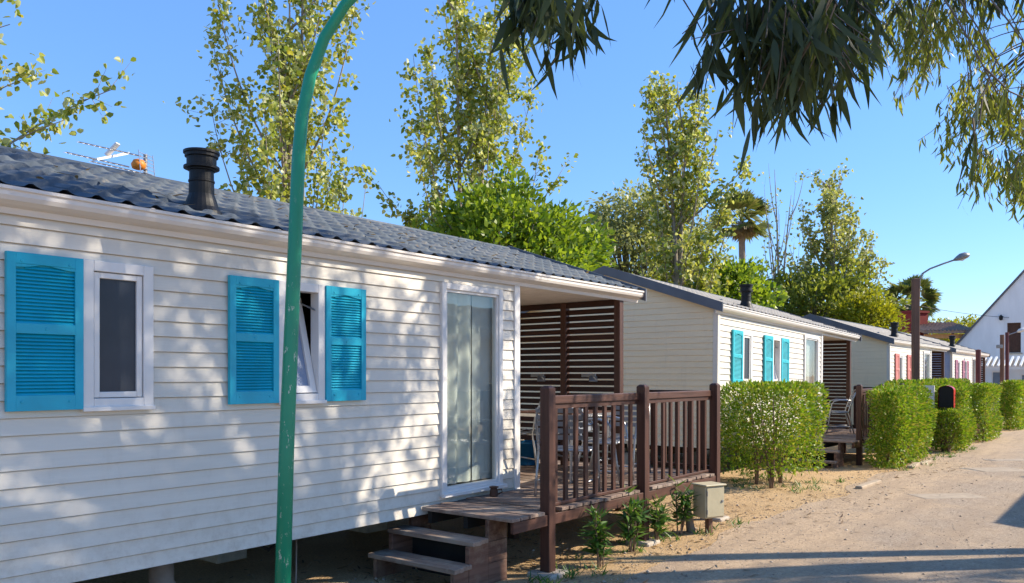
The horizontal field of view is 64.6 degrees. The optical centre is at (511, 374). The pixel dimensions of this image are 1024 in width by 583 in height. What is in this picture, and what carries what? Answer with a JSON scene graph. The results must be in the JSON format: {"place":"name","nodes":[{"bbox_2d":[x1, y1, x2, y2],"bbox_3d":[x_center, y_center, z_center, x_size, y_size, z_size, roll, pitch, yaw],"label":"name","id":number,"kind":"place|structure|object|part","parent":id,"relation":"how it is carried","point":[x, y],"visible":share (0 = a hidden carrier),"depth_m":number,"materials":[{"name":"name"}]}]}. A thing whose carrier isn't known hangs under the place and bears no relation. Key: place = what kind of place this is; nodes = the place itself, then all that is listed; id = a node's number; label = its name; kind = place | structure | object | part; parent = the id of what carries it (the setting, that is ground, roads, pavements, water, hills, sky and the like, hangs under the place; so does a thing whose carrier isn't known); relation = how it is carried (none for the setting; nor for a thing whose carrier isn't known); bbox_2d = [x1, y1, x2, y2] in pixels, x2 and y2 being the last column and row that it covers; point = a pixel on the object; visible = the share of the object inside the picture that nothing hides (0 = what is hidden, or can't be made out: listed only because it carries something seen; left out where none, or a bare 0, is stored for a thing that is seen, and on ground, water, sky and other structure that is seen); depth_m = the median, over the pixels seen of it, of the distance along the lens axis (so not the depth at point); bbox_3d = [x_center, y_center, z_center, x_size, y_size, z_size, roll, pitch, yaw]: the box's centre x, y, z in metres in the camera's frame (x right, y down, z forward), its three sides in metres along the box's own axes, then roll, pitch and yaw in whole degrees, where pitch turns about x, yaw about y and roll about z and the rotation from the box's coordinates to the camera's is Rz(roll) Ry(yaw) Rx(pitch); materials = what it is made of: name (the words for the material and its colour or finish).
{"place":"outdoors","nodes":[
{"label":"outdoors","id":0,"kind":"place"},
{"bbox_2d":[0,0,1023,324],"label":"sky","id":1,"kind":"structure","parent":0,"point":[911,204],"materials":[{"name":"blue"}]},
{"bbox_2d":[74,421,1016,582],"bbox_3d":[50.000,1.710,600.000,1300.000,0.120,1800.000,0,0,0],"label":"ground","id":2,"kind":"structure","parent":0,"point":[329,547],"depth_m":7.78,"materials":[{"name":"beige sand"}]},
{"bbox_2d":[0,0,135,153],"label":"poplar tree","id":3,"kind":"object","parent":2,"relation":"on","point":[23,73],"visible":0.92,"depth_m":9.33,"materials":[{"name":"green plant"}]},
{"bbox_2d":[148,563,175,582],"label":"support pillar","id":4,"kind":"structure","parent":2,"relation":"on","point":[162,574],"depth_m":5.30,"materials":[{"name":"grey concrete"}]},
{"bbox_2d":[163,0,376,217],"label":"poplar tree","id":5,"kind":"object","parent":2,"relation":"on","point":[288,82],"visible":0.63,"depth_m":13.08,"materials":[{"name":"green plant"}]},
{"bbox_2d":[275,0,356,582],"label":"lamp pole","id":6,"kind":"object","parent":2,"relation":"on","point":[283,555],"visible":1,"depth_m":4.87,"materials":[{"name":"green metal"}]},
{"bbox_2d":[0,145,646,582],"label":"mobile home","id":7,"kind":"object","parent":2,"relation":"on","point":[140,357],"visible":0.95,"depth_m":5.43,"materials":[{"name":"plastic"}]},
{"bbox_2d":[63,141,154,175],"bbox_3d":[-3.689,-1.264,7.501,0.754,1.849,0.411,0,0,12],"label":"tv antenna","id":8,"kind":"object","parent":7,"relation":"attached to","point":[139,164],"visible":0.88,"depth_m":7.47,"materials":[{"name":"grey metal"}]},
{"bbox_2d":[82,259,155,411],"bbox_3d":[-2.360,-0.227,4.831,0.110,0.877,0.428,0,0,38],"label":"window","id":9,"kind":"structure","parent":7,"relation":"in","point":[119,297],"depth_m":4.83,"materials":[{"name":"white plastic"}]},
{"bbox_2d":[260,544,275,551],"bbox_3d":[-1.856,1.270,6.191,0.040,0.167,0.229,0,0,44],"label":"hose","id":10,"kind":"object","parent":7,"relation":"hanging from","point":[269,548],"visible":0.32,"depth_m":6.18,"materials":[{"name":"black rubber"}]},
{"bbox_2d":[295,539,296,582],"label":"cable","id":11,"kind":"object","parent":7,"relation":"hanging from","point":[296,563],"visible":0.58,"depth_m":6.13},
{"bbox_2d":[278,280,326,404],"bbox_3d":[-1.606,-0.227,5.924,0.269,0.877,0.418,0,0,38],"label":"window","id":12,"kind":"structure","parent":7,"relation":"in","point":[310,368],"depth_m":5.97,"materials":[{"name":"white plastic"}]},
{"bbox_2d":[439,282,506,497],"bbox_3d":[-0.382,0.130,7.372,0.178,1.870,0.880,0,0,38],"label":"door","id":13,"kind":"structure","parent":7,"relation":"in","point":[455,299],"depth_m":7.44,"materials":[{"name":"white plastic"}]},
{"bbox_2d":[368,514,506,582],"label":"wooden steps","id":14,"kind":"structure","parent":2,"relation":"on","point":[418,542],"depth_m":6.48,"materials":[{"name":"brown wood"}]},
{"bbox_2d":[366,0,578,253],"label":"poplar tree","id":15,"kind":"object","parent":2,"relation":"on","point":[485,132],"visible":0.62,"depth_m":18.22,"materials":[{"name":"green plant"}]},
{"bbox_2d":[36,154,958,582],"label":"leaf litter","id":16,"kind":"object","parent":2,"relation":"on","point":[556,524],"visible":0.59,"depth_m":7.54,"materials":[{"name":"brown plant"}]},
{"bbox_2d":[406,156,617,271],"bbox_3d":[-0.138,-1.419,17.639,5.151,6.730,4.068,0,0,0],"label":"broadleaf tree","id":17,"kind":"object","parent":2,"relation":"on","point":[548,233],"visible":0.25,"depth_m":16.82,"materials":[{"name":"green plant"}]},
{"bbox_2d":[422,383,729,580],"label":"wooden deck","id":18,"kind":"structure","parent":2,"relation":"on","point":[522,509],"depth_m":7.55,"materials":[{"name":"wood"}]},
{"bbox_2d":[489,486,502,496],"bbox_3d":[-0.152,1.058,7.360,0.114,0.095,0.083,0,0,28],"label":"brown jug","id":19,"kind":"object","parent":18,"relation":"on","point":[494,491],"visible":1,"depth_m":7.34,"materials":[{"name":"brown ceramic"}]},
{"bbox_2d":[520,428,539,465],"bbox_3d":[0.175,0.881,9.959,0.360,0.446,0.360,0,0,0],"label":"garden chair","id":20,"kind":"object","parent":18,"relation":"on","point":[526,448],"visible":0.43,"depth_m":9.81,"materials":[{"name":"fabric"}]},
{"bbox_2d":[520,402,569,466],"bbox_3d":[0.392,0.673,9.534,0.565,0.880,0.600,0,0,-27],"label":"garden chair","id":21,"kind":"object","parent":18,"relation":"on","point":[532,433],"visible":0.18,"depth_m":9.34,"materials":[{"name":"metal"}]},
{"bbox_2d":[520,410,610,482],"bbox_3d":[0.547,0.750,8.779,0.780,0.720,0.780,0,0,38],"label":"porch table","id":22,"kind":"object","parent":18,"relation":"on","point":[533,413],"visible":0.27,"depth_m":8.53,"materials":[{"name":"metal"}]},
{"bbox_2d":[534,406,600,496],"bbox_3d":[0.501,0.673,7.512,0.565,0.880,0.600,0,0,19],"label":"garden chair","id":23,"kind":"object","parent":18,"relation":"on","point":[560,430],"visible":0.49,"depth_m":7.37,"materials":[{"name":"metal"}]},
{"bbox_2d":[520,300,622,469],"bbox_3d":[0.349,0.113,10.165,2.360,1.985,0.090,0,0,38],"label":"slat screen","id":24,"kind":"object","parent":18,"relation":"on","point":[564,357],"visible":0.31,"depth_m":9.86,"materials":[{"name":"brown wood"}]},
{"bbox_2d":[531,374,544,380],"bbox_3d":[0.342,0.036,10.125,0.134,0.093,0.258,0,0,-21],"label":"screen clip","id":25,"kind":"object","parent":24,"relation":"attached to","point":[540,377],"visible":1,"depth_m":10.09,"materials":[{"name":"grey metal"}]},
{"bbox_2d":[581,374,597,381],"bbox_3d":[0.940,0.036,9.656,0.134,0.093,0.258,0,0,-21],"label":"screen clip","id":26,"kind":"object","parent":24,"relation":"attached to","point":[592,377],"visible":1,"depth_m":9.62,"materials":[{"name":"grey metal"}]},
{"bbox_2d":[572,409,634,485],"bbox_3d":[0.921,0.673,8.407,0.600,0.880,0.565,0,0,24],"label":"garden chair","id":27,"kind":"object","parent":18,"relation":"on","point":[590,419],"visible":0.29,"depth_m":8.38,"materials":[{"name":"metal"}]},
{"bbox_2d":[590,404,650,473],"bbox_3d":[1.250,0.673,9.114,0.565,0.880,0.600,0,0,34],"label":"garden chair","id":28,"kind":"object","parent":18,"relation":"on","point":[625,419],"visible":0.2,"depth_m":9.22,"materials":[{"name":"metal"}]},
{"bbox_2d":[577,505,617,567],"bbox_3d":[0.730,1.395,6.944,0.367,0.553,0.364,0,0,-35],"label":"young plant","id":29,"kind":"object","parent":2,"relation":"on","point":[598,546],"visible":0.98,"depth_m":6.94,"materials":[{"name":"green plant"}]},
{"bbox_2d":[612,484,654,551],"bbox_3d":[1.111,1.354,7.581,0.447,0.635,0.425,0,0,-30],"label":"young plant","id":30,"kind":"object","parent":2,"relation":"on","point":[629,515],"visible":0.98,"depth_m":7.54,"materials":[{"name":"green plant"}]},
{"bbox_2d":[554,177,724,288],"bbox_3d":[3.709,-2.374,27.018,6.693,8.703,5.248,0,0,0],"label":"pepper tree","id":31,"kind":"object","parent":2,"relation":"on","point":[624,237],"visible":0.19,"depth_m":26.18,"materials":[{"name":"green plant"}]},
{"bbox_2d":[646,492,673,540],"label":"young plant","id":32,"kind":"object","parent":2,"relation":"on","point":[660,519],"visible":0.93,"depth_m":7.93,"materials":[{"name":"green plant"}]},
{"bbox_2d":[666,474,701,534],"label":"young plant","id":33,"kind":"object","parent":2,"relation":"on","point":[681,514],"visible":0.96,"depth_m":8.32,"materials":[{"name":"green plant"}]},
{"bbox_2d":[684,503,695,532],"bbox_3d":[1.861,1.498,8.496,0.137,0.321,0.097,0,0,-13],"label":"tree stump","id":34,"kind":"object","parent":2,"relation":"on","point":[690,526],"visible":0.42,"depth_m":8.46,"materials":[{"name":"grey wood"}]},
{"bbox_2d":[520,266,861,465],"bbox_3d":[3.806,0.062,16.308,4.160,3.540,7.510,0,-2,38],"label":"mobile home","id":35,"kind":"object","parent":2,"relation":"on","point":[676,337],"visible":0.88,"depth_m":13.09,"materials":[{"name":"plastic"}]},
{"bbox_2d":[743,331,752,385],"bbox_3d":[3.797,-0.259,13.175,0.110,0.877,0.428,0,-2,38],"label":"window","id":36,"kind":"structure","parent":35,"relation":"in","point":[748,336],"depth_m":13.22,"materials":[{"name":"white plastic"}]},
{"bbox_2d":[773,337,780,383],"bbox_3d":[4.552,-0.225,14.265,0.269,0.877,0.418,0,-1,38],"label":"window","id":37,"kind":"structure","parent":35,"relation":"in","point":[777,368],"depth_m":14.32,"materials":[{"name":"white plastic"}]},
{"bbox_2d":[803,335,820,432],"bbox_3d":[5.770,0.182,15.706,0.178,1.870,0.880,0,-2,38],"label":"door","id":38,"kind":"structure","parent":35,"relation":"in","point":[811,343],"depth_m":15.97,"materials":[{"name":"white plastic"}]},
{"bbox_2d":[629,70,763,297],"bbox_3d":[5.101,-3.442,23.444,3.313,10.831,3.361,0,0,-42],"label":"poplar tree","id":39,"kind":"object","parent":2,"relation":"on","point":[680,147],"visible":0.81,"depth_m":23.31,"materials":[{"name":"green plant"}]},
{"bbox_2d":[691,481,726,532],"bbox_3d":[2.052,1.441,8.446,0.280,0.618,0.240,0,0,-28],"label":"meter cabinet","id":40,"kind":"object","parent":2,"relation":"on","point":[710,501],"visible":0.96,"depth_m":8.37,"materials":[{"name":"grey metal"}]},
{"bbox_3d":[2.100,1.315,8.356,0.230,0.300,0.011,0,0,-28],"label":"cabinet door","id":41,"kind":"part","parent":40,"relation":"part of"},
{"bbox_2d":[688,255,789,308],"bbox_3d":[6.976,-0.960,26.031,3.956,5.875,3.557,0,0,0],"label":"broadleaf tree","id":42,"kind":"object","parent":2,"relation":"on","point":[741,272],"visible":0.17,"depth_m":25.27,"materials":[{"name":"green plant"}]},
{"bbox_2d":[708,187,772,262],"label":"palm tree","id":43,"kind":"object","parent":2,"relation":"on","point":[749,229],"visible":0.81,"depth_m":51.36,"materials":[{"name":"green plant"}]},
{"bbox_2d":[527,445,977,582],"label":"weeds","id":44,"kind":"object","parent":2,"relation":"on","point":[573,571],"visible":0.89,"depth_m":8.81,"materials":[{"name":"green plant"}]},
{"bbox_2d":[488,0,1023,189],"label":"gum tree","id":45,"kind":"object","parent":2,"relation":"on","point":[802,45],"visible":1,"depth_m":3.04,"materials":[{"name":"green plant"}]},
{"bbox_2d":[720,379,830,487],"bbox_3d":[3.949,0.876,12.255,1.433,1.660,1.817,0,0,38],"label":"clipped hedge","id":46,"kind":"object","parent":2,"relation":"on","point":[756,390],"visible":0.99,"depth_m":11.88,"materials":[{"name":"green plant"}]},
{"bbox_2d":[757,163,809,314],"bbox_3d":[11.090,-3.328,33.073,2.098,10.604,1.670,0,0,15],"label":"bare poplar","id":47,"kind":"object","parent":2,"relation":"on","point":[777,252],"visible":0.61,"depth_m":33.02,"materials":[{"name":"brown plant"}]},
{"bbox_2d":[720,383,903,465],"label":"wooden deck","id":48,"kind":"structure","parent":2,"relation":"on","point":[836,436],"depth_m":15.23,"materials":[{"name":"wood"}]},
{"bbox_2d":[822,340,850,428],"bbox_3d":[6.500,0.233,18.499,2.360,1.985,0.090,0,-1,38],"label":"slat screen","id":49,"kind":"object","parent":48,"relation":"on","point":[847,377],"visible":0.16,"depth_m":17.92,"materials":[{"name":"brown wood"}]},
{"bbox_2d":[824,389,855,433],"bbox_3d":[6.566,0.728,16.188,0.600,0.880,0.565,0,0,15],"label":"garden chair","id":50,"kind":"object","parent":48,"relation":"on","point":[847,405],"visible":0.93,"depth_m":16.01,"materials":[{"name":"metal"}]},
{"bbox_2d":[784,443,843,468],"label":"wooden steps","id":51,"kind":"structure","parent":2,"relation":"on","point":[834,459],"depth_m":14.73,"materials":[{"name":"brown wood"}]},
{"bbox_2d":[752,253,910,325],"bbox_3d":[12.463,-1.492,33.064,7.064,6.937,4.491,0,0,0],"label":"broadleaf tree","id":52,"kind":"object","parent":2,"relation":"on","point":[805,291],"visible":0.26,"depth_m":32.24,"materials":[{"name":"green plant"}]},
{"bbox_2d":[781,157,894,316],"bbox_3d":[13.591,-3.474,33.805,4.589,10.898,4.670,0,0,40],"label":"poplar tree","id":53,"kind":"object","parent":2,"relation":"on","point":[830,218],"visible":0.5,"depth_m":33.75,"materials":[{"name":"green plant"}]},
{"bbox_2d":[855,479,880,488],"bbox_3d":[5.303,1.657,12.037,0.100,0.105,0.980,0,0,40],"label":"kerb stone","id":54,"kind":"object","parent":2,"relation":"on","point":[869,484],"visible":0.54,"depth_m":11.95,"materials":[{"name":"concrete"}]},
{"bbox_2d":[826,283,910,333],"bbox_3d":[13.603,-0.781,30.932,3.001,5.518,3.143,0,0,0],"label":"bush","id":55,"kind":"object","parent":2,"relation":"on","point":[865,309],"visible":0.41,"depth_m":30.43,"materials":[{"name":"green plant"}]},
{"bbox_2d":[802,314,950,427],"bbox_3d":[10.253,0.149,24.528,4.160,3.540,7.510,0,0,38],"label":"mobile home","id":56,"kind":"object","parent":2,"relation":"on","point":[879,355],"visible":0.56,"depth_m":21.05,"materials":[{"name":"plastic"}]},
{"bbox_2d":[900,354,902,378],"bbox_3d":[10.239,-0.114,21.389,0.110,0.877,0.428,0,0,38],"label":"window","id":57,"kind":"structure","parent":56,"relation":"in","point":[901,355],"depth_m":21.46,"materials":[{"name":"white plastic"}]},
{"bbox_2d":[923,351,929,378],"bbox_3d":[12.211,0.249,23.946,0.130,1.867,0.865,0,0,38],"label":"door","id":58,"kind":"structure","parent":56,"relation":"in","point":[926,355],"depth_m":24.19,"materials":[{"name":"white plastic"}]},
{"bbox_2d":[932,351,944,378],"bbox_3d":[12.949,0.240,26.722,2.360,1.985,0.090,0,0,38],"label":"slat screen","id":59,"kind":"object","parent":56,"relation":"attached to","point":[942,362],"visible":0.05,"depth_m":26.07,"materials":[{"name":"brown wood"}]},
{"bbox_2d":[863,383,937,468],"bbox_3d":[7.353,0.941,15.235,0.809,1.597,2.923,0,0,38],"label":"clipped hedge","id":60,"kind":"object","parent":2,"relation":"on","point":[911,425],"visible":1,"depth_m":14.46,"materials":[{"name":"green plant"}]},
{"bbox_2d":[883,273,941,318],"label":"palm tree","id":61,"kind":"object","parent":2,"relation":"on","point":[929,295],"visible":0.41,"depth_m":65.06,"materials":[{"name":"green plant"}]},
{"bbox_2d":[907,462,919,468],"bbox_3d":[7.282,1.669,14.676,0.100,0.105,0.800,0,0,35],"label":"kerb stone","id":62,"kind":"object","parent":2,"relation":"on","point":[915,464],"visible":0.58,"depth_m":14.59,"materials":[{"name":"concrete"}]},
{"bbox_2d":[898,310,929,335],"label":"chimney tower","id":63,"kind":"structure","parent":2,"relation":"on","point":[923,317],"depth_m":57.55,"materials":[{"name":"red brick"}]},
{"bbox_2d":[920,460,931,464],"bbox_3d":[7.776,1.681,15.267,0.100,0.105,0.700,0,0,40],"label":"kerb stone","id":64,"kind":"object","parent":2,"relation":"on","point":[925,461],"visible":0.48,"depth_m":15.21,"materials":[{"name":"concrete"}]},
{"bbox_2d":[883,377,973,449],"bbox_3d":[11.395,0.942,21.943,0.819,1.776,9.752,0,0,38],"label":"clipped hedge","id":65,"kind":"object","parent":2,"relation":"on","point":[936,383],"visible":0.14,"depth_m":21.14,"materials":[{"name":"green plant"}]},
{"bbox_2d":[923,385,934,449],"bbox_3d":[9.563,1.046,18.655,0.310,1.600,0.040,0,0,38],"label":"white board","id":66,"kind":"object","parent":2,"relation":"on","point":[931,388],"visible":0.18,"depth_m":18.57,"materials":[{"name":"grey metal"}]},
{"bbox_2d":[835,0,1023,227],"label":"gum tree","id":67,"kind":"object","parent":2,"relation":"on","point":[926,28],"visible":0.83,"depth_m":7.40,"materials":[{"name":"green plant"}]},
{"bbox_2d":[890,329,989,383],"bbox_3d":[15.432,0.189,31.142,4.160,3.540,7.510,0,0,38],"label":"mobile home","id":68,"kind":"object","parent":2,"relation":"on","point":[960,361],"visible":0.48,"depth_m":28.67,"materials":[{"name":"plastic"}]},
{"bbox_2d":[958,360,959,377],"bbox_3d":[15.420,-0.076,28.004,0.110,0.877,0.428,0,0,38],"label":"window","id":69,"kind":"structure","parent":68,"relation":"in","point":[958,360],"depth_m":28.05,"materials":[{"name":"white plastic"}]},
{"bbox_2d":[965,361,966,377],"bbox_3d":[16.230,-0.078,29.052,0.094,0.866,0.413,0,0,38],"label":"window","id":70,"kind":"structure","parent":68,"relation":"in","point":[965,361],"depth_m":29.14,"materials":[{"name":"white plastic"}]},
{"bbox_2d":[971,357,975,383],"bbox_3d":[17.399,0.289,30.542,0.096,1.868,0.847,0,0,38],"label":"door","id":71,"kind":"structure","parent":68,"relation":"in","point":[973,362],"depth_m":30.52,"materials":[{"name":"white plastic"}]},
{"bbox_2d":[981,357,984,382],"bbox_3d":[18.129,0.283,33.336,2.360,1.985,0.090,0,0,38],"label":"slat screen","id":72,"kind":"object","parent":68,"relation":"attached to","point":[983,367],"visible":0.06,"depth_m":32.61,"materials":[{"name":"brown wood"}]},
{"bbox_2d":[911,252,969,383],"bbox_3d":[10.602,-0.529,20.000,1.415,4.997,0.170,0,0,0],"label":"street lamp","id":73,"kind":"object","parent":2,"relation":"on","point":[915,328],"visible":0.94,"depth_m":19.93,"materials":[{"name":"brown metal"}]},
{"bbox_2d":[920,322,969,337],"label":"pavilion","id":74,"kind":"structure","parent":2,"relation":"on","point":[952,328],"depth_m":55.12,"materials":[{"name":"brown tile"}]},
{"bbox_2d":[938,386,955,450],"bbox_3d":[9.917,1.046,18.467,0.320,1.600,0.220,0,0,38],"label":"mailbox","id":75,"kind":"object","parent":2,"relation":"on","point":[946,396],"visible":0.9,"depth_m":18.42,"materials":[{"name":"black metal"}]},
{"bbox_2d":[928,317,965,343],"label":"pine tree","id":76,"kind":"object","parent":2,"relation":"on","point":[944,339],"visible":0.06,"depth_m":82.74,"materials":[{"name":"green plant"}]},
{"bbox_2d":[925,406,969,452],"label":"clipped hedge","id":77,"kind":"object","parent":2,"relation":"on","point":[946,441],"visible":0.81,"depth_m":18.18,"materials":[{"name":"green plant"}]},
{"bbox_2d":[928,313,978,342],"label":"tree","id":78,"kind":"object","parent":2,"relation":"on","point":[971,322],"visible":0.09,"depth_m":86.83,"materials":[{"name":"green plant"}]},
{"bbox_2d":[932,383,977,450],"bbox_3d":[10.351,1.022,19.026,1.007,1.658,1.233,0,0,38],"label":"clipped hedge","id":79,"kind":"object","parent":2,"relation":"on","point":[962,393],"visible":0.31,"depth_m":18.77,"materials":[{"name":"green plant"}]},
{"bbox_2d":[975,349,980,382],"bbox_3d":[16.700,0.530,29.000,0.180,2.880,0.171,0,0,0],"label":"lane pole","id":80,"kind":"object","parent":2,"relation":"on","point":[978,365],"visible":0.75,"depth_m":28.93,"materials":[{"name":"brown wood"}]},
{"bbox_2d":[969,382,1005,441],"bbox_3d":[12.928,1.018,22.155,0.799,1.674,2.986,0,0,38],"label":"clipped hedge","id":81,"kind":"object","parent":2,"relation":"on","point":[985,396],"visible":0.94,"depth_m":21.36,"materials":[{"name":"green plant"}]},
{"bbox_2d":[956,270,1023,358],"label":"gabled building","id":82,"kind":"structure","parent":2,"relation":"on","point":[984,333],"depth_m":53.24,"materials":[{"name":"white paint"}]},
{"bbox_2d":[922,306,1008,317],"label":"power cable","id":83,"kind":"object","parent":82,"relation":"attached to","point":[964,313],"visible":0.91,"depth_m":49.22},
{"bbox_2d":[1007,323,1020,352],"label":"window","id":84,"kind":"structure","parent":82,"relation":"in","point":[1014,339],"depth_m":53.01,"materials":[{"name":"brown wood"}]},
{"bbox_2d":[996,335,1003,405],"bbox_3d":[19.898,0.170,32.959,0.319,3.600,0.239,0,0,0],"label":"lane pole","id":85,"kind":"object","parent":2,"relation":"on","point":[1001,346],"visible":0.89,"depth_m":32.93,"materials":[{"name":"grey metal"}]},
{"bbox_2d":[981,361,1023,401],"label":"annex","id":86,"kind":"object","parent":2,"relation":"on","point":[992,375],"visible":0.3,"depth_m":43.44,"materials":[{"name":"white plastic"}]},
{"bbox_2d":[992,371,999,383],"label":"window","id":87,"kind":"structure","parent":86,"relation":"in","point":[995,374],"depth_m":43.53,"materials":[{"name":"grey glass"}]},
{"bbox_2d":[981,356,1023,368],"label":"pergola","id":88,"kind":"object","parent":2,"relation":"on","point":[990,359],"visible":0.51,"depth_m":42.35,"materials":[{"name":"white wood"}]},
{"bbox_2d":[997,379,1023,429],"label":"clipped hedge","id":89,"kind":"object","parent":2,"relation":"on","point":[1011,402],"visible":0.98,"depth_m":25.82,"materials":[{"name":"green plant"}]},
{"bbox_2d":[1005,328,1023,380],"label":"street lamp","id":90,"kind":"object","parent":2,"relation":"on","point":[1007,334],"visible":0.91,"depth_m":33.96,"materials":[{"name":"brown metal"}]},
{"bbox_2d":[346,453,1023,582],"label":"gravel","id":91,"kind":"structure","parent":0,"point":[603,581],"depth_m":8.49,"materials":[{"name":"beige gravel"}]},
{"bbox_2d":[623,429,1023,582],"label":"road","id":92,"kind":"structure","parent":0,"point":[1007,445],"depth_m":8.19,"materials":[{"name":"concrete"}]},
{"bbox_2d":[908,493,986,498],"bbox_3d":[5.900,1.671,10.975,1.000,0.059,0.550,0,0,-6],"label":"manhole cover","id":93,"kind":"object","parent":92,"relation":"on","point":[947,496],"visible":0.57,"depth_m":10.91,"materials":[{"name":"concrete"}]},
{"bbox_2d":[961,467,1023,471],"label":"drain cover","id":94,"kind":"object","parent":92,"relation":"on","point":[1001,469],"visible":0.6,"depth_m":14.05,"materials":[{"name":"concrete"}]},
{"bbox_2d":[983,459,1023,460],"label":"drain cover","id":95,"kind":"object","parent":92,"relation":"on","point":[1004,459],"visible":0.45,"depth_m":16.05,"materials":[{"name":"concrete"}]}
]}

